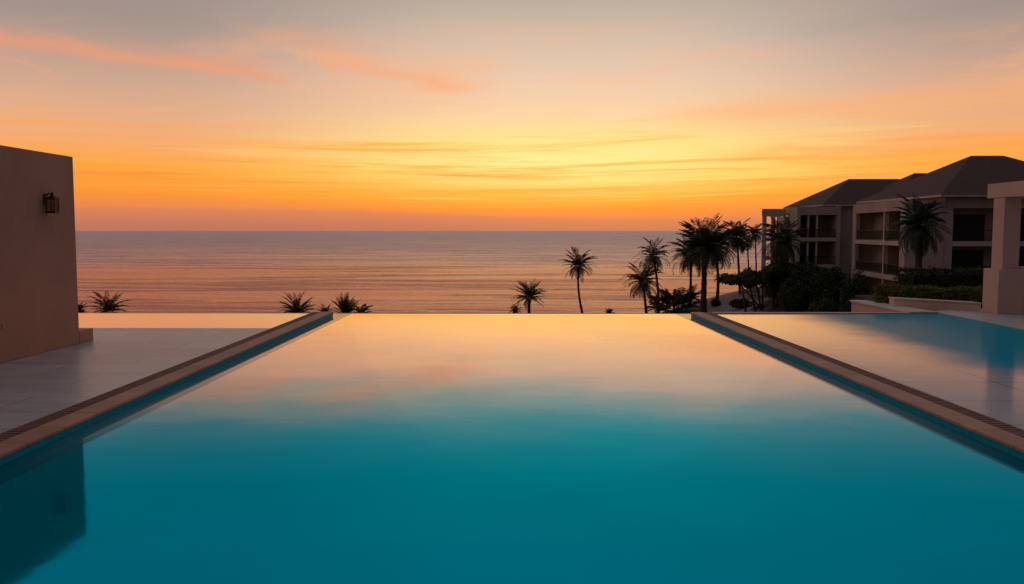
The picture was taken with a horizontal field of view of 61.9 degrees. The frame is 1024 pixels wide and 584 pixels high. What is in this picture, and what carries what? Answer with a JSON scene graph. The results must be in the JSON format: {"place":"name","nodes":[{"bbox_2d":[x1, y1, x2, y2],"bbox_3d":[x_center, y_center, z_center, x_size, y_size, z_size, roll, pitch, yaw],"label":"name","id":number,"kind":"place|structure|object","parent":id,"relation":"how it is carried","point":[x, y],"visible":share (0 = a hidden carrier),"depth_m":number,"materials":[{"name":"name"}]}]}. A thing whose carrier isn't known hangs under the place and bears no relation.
{"place":"outdoors","nodes":[
{"label":"outdoors","id":0,"kind":"place"},
{"bbox_2d":[0,328,269,433],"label":"pool deck","id":1,"kind":"structure","parent":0,"point":[41,385],"depth_m":12.13,"materials":[{"name":"grey tile"}]},
{"bbox_2d":[0,145,92,363],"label":"stucco wall","id":2,"kind":"structure","parent":1,"relation":"on","point":[38,294],"depth_m":13.11,"materials":[{"name":"stucco"}]},
{"bbox_2d":[43,192,59,212],"bbox_3d":[-7.204,-1.395,13.342,0.190,0.325,0.150,0,4,1],"label":"wall lantern","id":3,"kind":"object","parent":2,"relation":"attached to","point":[50,198],"depth_m":13.32,"materials":[{"name":"brown metal"}]},
{"bbox_2d":[0,312,332,464],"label":"pool coping","id":4,"kind":"object","parent":1,"relation":"on","point":[19,441],"visible":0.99,"depth_m":9.87,"materials":[{"name":"stone"}]},
{"bbox_2d":[78,313,305,327],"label":"strip pool water","id":5,"kind":"structure","parent":0,"point":[179,320],"depth_m":18.40,"materials":[{"name":"orange liquid"}]},
{"bbox_2d":[75,231,770,312],"bbox_3d":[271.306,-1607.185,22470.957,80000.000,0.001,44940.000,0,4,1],"label":"sea","id":6,"kind":"structure","parent":0,"point":[266,271],"depth_m":244.03,"materials":[{"name":"liquid"}]},
{"bbox_2d":[0,314,1023,583],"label":"pool water","id":7,"kind":"structure","parent":0,"point":[510,448],"depth_m":6.99,"materials":[{"name":"teal liquid"}]},
{"bbox_2d":[333,313,690,313],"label":"infinity edge wall","id":8,"kind":"structure","parent":0,"point":[511,313],"depth_m":20.59,"materials":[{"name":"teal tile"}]},
{"bbox_2d":[0,0,1023,230],"label":"sky","id":9,"kind":"structure","parent":0,"point":[170,115],"materials":[{"name":"orange"}]},
{"bbox_2d":[661,286,837,312],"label":"ground","id":10,"kind":"structure","parent":0,"point":[725,299],"depth_m":98.00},
{"bbox_2d":[78,301,86,312],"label":"palm tree","id":11,"kind":"object","parent":10,"relation":"on","point":[80,309],"visible":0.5,"depth_m":98.91,"materials":[{"name":"green plant"}]},
{"bbox_2d":[84,290,129,312],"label":"palm tree","id":12,"kind":"object","parent":10,"relation":"on","point":[110,307],"visible":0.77,"depth_m":98.58,"materials":[{"name":"green plant"}]},
{"bbox_2d":[275,292,316,312],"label":"palm tree","id":13,"kind":"object","parent":10,"relation":"on","point":[296,307],"visible":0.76,"depth_m":100.40,"materials":[{"name":"green plant"}]},
{"bbox_2d":[318,304,331,311],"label":"palm tree","id":14,"kind":"object","parent":10,"relation":"on","point":[326,309],"visible":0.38,"depth_m":100.62,"materials":[{"name":"green plant"}]},
{"bbox_2d":[332,292,360,312],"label":"palm tree","id":15,"kind":"object","parent":10,"relation":"on","point":[344,306],"visible":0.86,"depth_m":100.30,"materials":[{"name":"green plant"}]},
{"bbox_2d":[351,304,373,312],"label":"palm tree","id":16,"kind":"object","parent":10,"relation":"on","point":[360,310],"visible":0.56,"depth_m":100.44,"materials":[{"name":"green plant"}]},
{"bbox_2d":[508,304,522,312],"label":"palm tree","id":17,"kind":"object","parent":10,"relation":"on","point":[514,310],"visible":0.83,"depth_m":107.33,"materials":[{"name":"green plant"}]},
{"bbox_2d":[510,279,547,312],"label":"palm tree","id":18,"kind":"object","parent":10,"relation":"on","point":[529,293],"visible":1,"depth_m":107.85,"materials":[{"name":"green plant"}]},
{"bbox_2d":[557,246,597,312],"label":"palm tree","id":19,"kind":"object","parent":10,"relation":"on","point":[577,264],"visible":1,"depth_m":107.58,"materials":[{"name":"green plant"}]},
{"bbox_2d":[604,308,613,312],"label":"palm tree","id":20,"kind":"object","parent":10,"relation":"on","point":[609,310],"visible":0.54,"depth_m":108.10,"materials":[{"name":"green plant"}]},
{"bbox_2d":[620,255,662,312],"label":"palm tree","id":21,"kind":"object","parent":10,"relation":"on","point":[643,279],"visible":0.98,"depth_m":103.41,"materials":[{"name":"green plant"}]},
{"bbox_2d":[634,237,670,296],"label":"palm tree","id":22,"kind":"object","parent":10,"relation":"on","point":[655,260],"visible":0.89,"depth_m":111.39,"materials":[{"name":"green plant"}]},
{"bbox_2d":[646,289,671,312],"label":"shrub","id":23,"kind":"object","parent":10,"relation":"on","point":[653,301],"visible":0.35,"depth_m":105.56,"materials":[{"name":"green plant"}]},
{"bbox_2d":[651,284,700,312],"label":"shrub","id":24,"kind":"object","parent":10,"relation":"on","point":[677,298],"visible":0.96,"depth_m":101.29,"materials":[{"name":"green plant"}]},
{"bbox_2d":[666,236,711,304],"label":"palm tree","id":25,"kind":"object","parent":10,"relation":"on","point":[684,265],"visible":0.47,"depth_m":105.29,"materials":[{"name":"green plant"}]},
{"bbox_2d":[673,213,739,311],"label":"palm tree","id":26,"kind":"object","parent":10,"relation":"on","point":[703,241],"visible":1,"depth_m":94.90,"materials":[{"name":"green plant"}]},
{"bbox_2d":[710,298,720,306],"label":"shrub","id":27,"kind":"object","parent":10,"relation":"on","point":[714,302],"visible":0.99,"depth_m":99.87,"materials":[{"name":"green plant"}]},
{"bbox_2d":[692,222,740,300],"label":"palm tree","id":28,"kind":"object","parent":10,"relation":"on","point":[717,271],"visible":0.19,"depth_m":102.20,"materials":[{"name":"green plant"}]},
{"bbox_2d":[722,218,756,293],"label":"palm tree","id":29,"kind":"object","parent":10,"relation":"on","point":[740,244],"visible":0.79,"depth_m":102.81,"materials":[{"name":"green plant"}]},
{"bbox_2d":[728,298,755,308],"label":"shrub","id":30,"kind":"object","parent":10,"relation":"on","point":[736,303],"visible":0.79,"depth_m":91.50,"materials":[{"name":"green plant"}]},
{"bbox_2d":[744,235,755,265],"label":"palm tree","id":31,"kind":"object","parent":10,"relation":"on","point":[747,243],"visible":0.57,"depth_m":115.27,"materials":[{"name":"green plant"}]},
{"bbox_2d":[714,269,788,311],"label":"flat crowned tree","id":32,"kind":"object","parent":10,"relation":"on","point":[749,278],"visible":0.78,"depth_m":85.69,"materials":[{"name":"green plant"}]},
{"bbox_2d":[748,224,761,270],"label":"palm tree","id":33,"kind":"object","parent":10,"relation":"on","point":[755,232],"visible":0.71,"depth_m":117.03,"materials":[{"name":"green plant"}]},
{"bbox_2d":[763,283,783,299],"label":"shrub","id":34,"kind":"object","parent":10,"relation":"on","point":[768,289],"visible":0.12,"depth_m":89.10,"materials":[{"name":"green plant"}]},
{"bbox_2d":[755,213,811,300],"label":"palm tree","id":35,"kind":"object","parent":10,"relation":"on","point":[783,251],"visible":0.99,"depth_m":82.96,"materials":[{"name":"green plant"}]},
{"bbox_2d":[761,261,821,303],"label":"flat crowned tree","id":36,"kind":"object","parent":10,"relation":"on","point":[772,271],"visible":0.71,"depth_m":82.74,"materials":[{"name":"green plant"}]},
{"bbox_2d":[777,266,819,311],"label":"shrub","id":37,"kind":"object","parent":10,"relation":"on","point":[793,288],"visible":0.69,"depth_m":79.13,"materials":[{"name":"green plant"}]},
{"bbox_2d":[805,296,846,311],"bbox_3d":[22.067,1.718,59.906,2.993,3.157,3.268,2,5,28],"label":"shrub","id":38,"kind":"object","parent":10,"relation":"on","point":[827,307],"visible":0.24,"depth_m":59.71,"materials":[{"name":"green plant"}]},
{"bbox_2d":[807,264,850,308],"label":"shrub","id":39,"kind":"object","parent":10,"relation":"on","point":[826,286],"visible":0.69,"depth_m":76.14,"materials":[{"name":"green plant"}]},
{"bbox_2d":[761,173,926,294],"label":"hotel building","id":40,"kind":"structure","parent":10,"relation":"on","point":[825,216],"depth_m":95.47,"materials":[{"name":"beige paint"}]},
{"bbox_2d":[800,244,814,263],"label":"balcony door","id":41,"kind":"structure","parent":40,"relation":"in","point":[811,252],"depth_m":95.75,"materials":[{"name":"glass"}]},
{"bbox_2d":[800,218,815,236],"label":"balcony door","id":42,"kind":"structure","parent":40,"relation":"in","point":[803,222],"depth_m":95.54,"materials":[{"name":"glass"}]},
{"bbox_2d":[838,265,873,311],"bbox_3d":[25.839,0.308,63.733,2.837,4.752,2.835,2,5,26],"label":"shrub","id":43,"kind":"object","parent":10,"relation":"on","point":[853,290],"visible":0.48,"depth_m":63.51,"materials":[{"name":"green plant"}]},
{"bbox_2d":[855,295,879,301],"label":"planting soil","id":44,"kind":"structure","parent":10,"relation":"on","point":[865,297],"depth_m":27.21,"materials":[{"name":"brown soil"}]},
{"bbox_2d":[871,282,982,308],"bbox_3d":[11.073,0.207,22.196,3.166,0.870,1.182,2,5,28],"label":"hedge","id":45,"kind":"object","parent":44,"relation":"on","point":[884,291],"visible":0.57,"depth_m":21.96,"materials":[{"name":"green plant"}]},
{"bbox_2d":[892,266,990,292],"bbox_3d":[15.894,-0.077,26.280,8.140,1.458,1.502,0,4,-2],"label":"hedge","id":46,"kind":"object","parent":44,"relation":"on","point":[947,278],"visible":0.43,"depth_m":25.61,"materials":[{"name":"green plant"}]},
{"bbox_2d":[850,300,937,313],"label":"planter wall","id":47,"kind":"structure","parent":10,"relation":"on","point":[863,306],"depth_m":21.57,"materials":[{"name":"beige paint"}]},
{"bbox_2d":[879,194,957,272],"bbox_3d":[27.433,-2.682,57.641,4.902,7.969,4.560,0,4,1],"label":"palm tree","id":48,"kind":"object","parent":10,"relation":"on","point":[927,219],"visible":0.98,"depth_m":57.02,"materials":[{"name":"green plant"}]},
{"bbox_2d":[888,297,981,310],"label":"planter wall","id":49,"kind":"structure","parent":10,"relation":"on","point":[931,304],"depth_m":20.85,"materials":[{"name":"beige paint"}]},
{"bbox_2d":[851,156,1023,292],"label":"hotel building","id":50,"kind":"structure","parent":10,"relation":"on","point":[959,189],"depth_m":72.05,"materials":[{"name":"beige paint"}]},
{"bbox_2d":[951,250,983,272],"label":"balcony door","id":51,"kind":"structure","parent":50,"relation":"in","point":[959,257],"depth_m":71.29,"materials":[{"name":"glass"}]},
{"bbox_2d":[952,215,984,240],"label":"balcony door","id":52,"kind":"structure","parent":50,"relation":"in","point":[960,222],"depth_m":71.10,"materials":[{"name":"glass"}]},
{"bbox_2d":[1019,250,1023,265],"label":"balcony door","id":53,"kind":"structure","parent":50,"relation":"in","point":[1021,252],"depth_m":71.23,"materials":[{"name":"glass"}]},
{"bbox_2d":[1020,215,1023,240],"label":"balcony door","id":54,"kind":"structure","parent":50,"relation":"in","point":[1022,216],"depth_m":71.05,"materials":[{"name":"glass"}]},
{"bbox_2d":[712,312,912,313],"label":"shallow pool kerb","id":55,"kind":"structure","parent":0,"point":[812,313],"depth_m":19.73,"materials":[{"name":"stone"}]},
{"bbox_2d":[717,314,1023,429],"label":"shallow pool water","id":56,"kind":"structure","parent":0,"point":[974,365],"depth_m":13.81,"materials":[{"name":"blue liquid"}]},
{"bbox_2d":[937,309,1023,329],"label":"terrace paving","id":57,"kind":"structure","parent":0,"point":[1016,321],"depth_m":18.69,"materials":[{"name":"stone"}]},
{"bbox_2d":[982,181,1023,313],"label":"poolside pavilion","id":58,"kind":"structure","parent":57,"relation":"on","point":[1003,284],"depth_m":19.42,"materials":[{"name":"beige paint"}]},
{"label":"near deck","id":59,"kind":"structure","parent":0,"visible":0},
{"bbox_2d":[691,312,1023,459],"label":"pool coping","id":60,"kind":"object","parent":59,"relation":"attached to","point":[999,435],"visible":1,"depth_m":10.05,"materials":[{"name":"stone"}]}
]}

